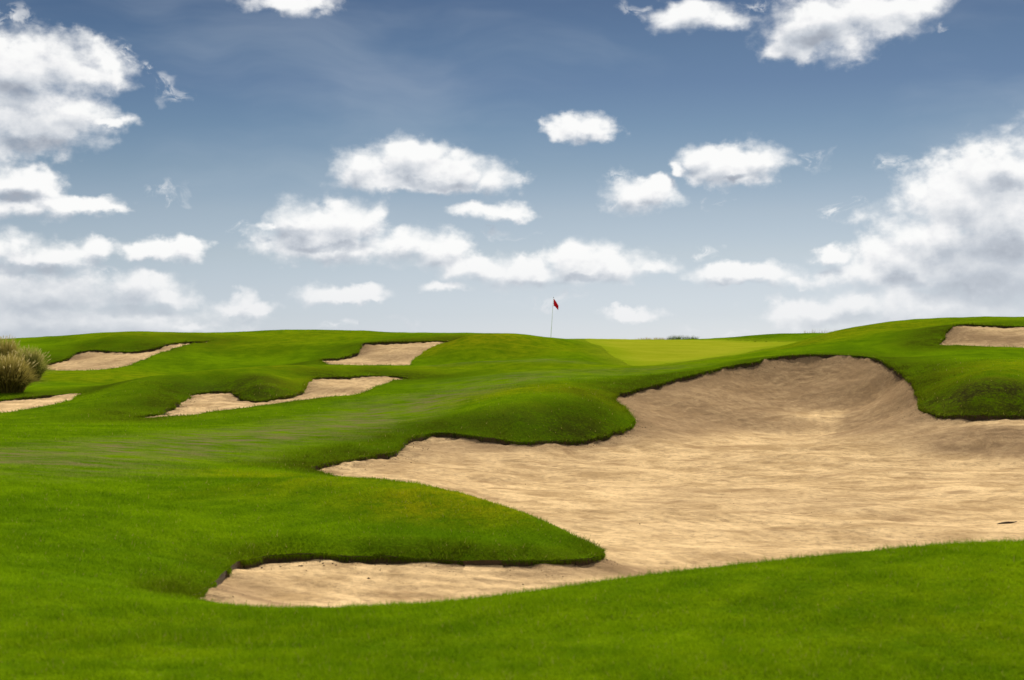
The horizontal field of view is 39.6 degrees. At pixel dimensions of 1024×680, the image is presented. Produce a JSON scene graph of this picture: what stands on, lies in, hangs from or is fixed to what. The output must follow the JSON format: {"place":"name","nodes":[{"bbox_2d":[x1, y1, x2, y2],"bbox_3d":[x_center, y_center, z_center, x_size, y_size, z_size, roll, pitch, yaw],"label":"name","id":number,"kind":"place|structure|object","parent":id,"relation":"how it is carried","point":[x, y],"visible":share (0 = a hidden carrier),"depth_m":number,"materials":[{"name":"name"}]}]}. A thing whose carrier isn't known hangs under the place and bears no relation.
{"place":"outdoors","nodes":[
{"label":"outdoors","id":0,"kind":"place"},
{"bbox_2d":[0,334,25,359],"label":"fountain grass","id":1,"kind":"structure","parent":0,"point":[7,348],"depth_m":53.70,"materials":[{"name":"green plant"}]},
{"bbox_2d":[0,351,47,392],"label":"fountain grass","id":2,"kind":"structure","parent":0,"point":[16,376],"depth_m":46.44,"materials":[{"name":"green plant"}]},
{"bbox_2d":[14,345,57,380],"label":"fountain grass","id":3,"kind":"object","parent":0,"point":[40,367],"depth_m":52.80,"materials":[{"name":"green plant"}]},
{"bbox_2d":[0,316,1023,679],"bbox_3d":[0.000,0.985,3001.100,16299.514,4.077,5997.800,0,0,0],"label":"fairway","id":4,"kind":"structure","parent":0,"point":[286,360],"depth_m":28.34,"materials":[{"name":"plant"}]},
{"bbox_2d":[0,393,77,412],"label":"sand bunker","id":5,"kind":"object","parent":4,"relation":"in","point":[10,405],"visible":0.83,"depth_m":43.65},
{"bbox_2d":[48,343,187,369],"bbox_3d":[-17.812,0.664,65.248,5.085,1.397,11.780,0,0,11],"label":"sand bunker","id":6,"kind":"object","parent":4,"relation":"in","point":[92,360],"visible":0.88,"depth_m":62.68},
{"bbox_2d":[147,376,401,417],"bbox_3d":[-7.627,1.748,45.433,5.439,0.899,14.644,0,0,36],"label":"sand bunker","id":7,"kind":"object","parent":4,"relation":"in","point":[318,388],"visible":0.72,"depth_m":45.40},
{"bbox_2d":[324,342,444,364],"bbox_3d":[-5.520,0.627,62.889,4.414,1.106,9.623,0,0,11],"label":"sand bunker","id":8,"kind":"object","parent":4,"relation":"in","point":[396,354],"visible":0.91,"depth_m":62.26},
{"bbox_2d":[551,297,557,330],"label":"golf flag","id":9,"kind":"object","parent":4,"relation":"on","point":[555,304],"visible":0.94,"depth_m":73.99,"materials":[{"name":"fabric"}]},
{"bbox_2d":[197,355,1023,607],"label":"sand bunker","id":10,"kind":"object","parent":4,"relation":"in","point":[867,466],"visible":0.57,"depth_m":27.01},
{"bbox_2d":[998,521,1016,523],"bbox_3d":[7.306,2.700,21.008,0.326,0.041,0.038,0,0,-9],"label":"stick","id":11,"kind":"object","parent":10,"relation":"on","point":[1007,522],"visible":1,"depth_m":21.00,"materials":[{"name":"brown wood"}]},
{"bbox_2d":[585,339,795,365],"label":"putting green","id":12,"kind":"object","parent":4,"relation":"on","point":[639,352],"visible":0.98,"depth_m":70.07,"materials":[{"name":"green plant"}]},
{"bbox_2d":[940,325,1023,347],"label":"sand bunker","id":13,"kind":"object","parent":4,"relation":"in","point":[986,336],"visible":0.87,"depth_m":53.73},
{"bbox_2d":[0,0,1023,339],"label":"sky","id":14,"kind":"structure","parent":0,"point":[704,169],"materials":[{"name":"blue"}]},
{"bbox_2d":[54,326,1014,602],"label":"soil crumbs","id":15,"kind":"object","parent":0,"point":[410,462],"visible":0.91,"depth_m":28.88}
]}

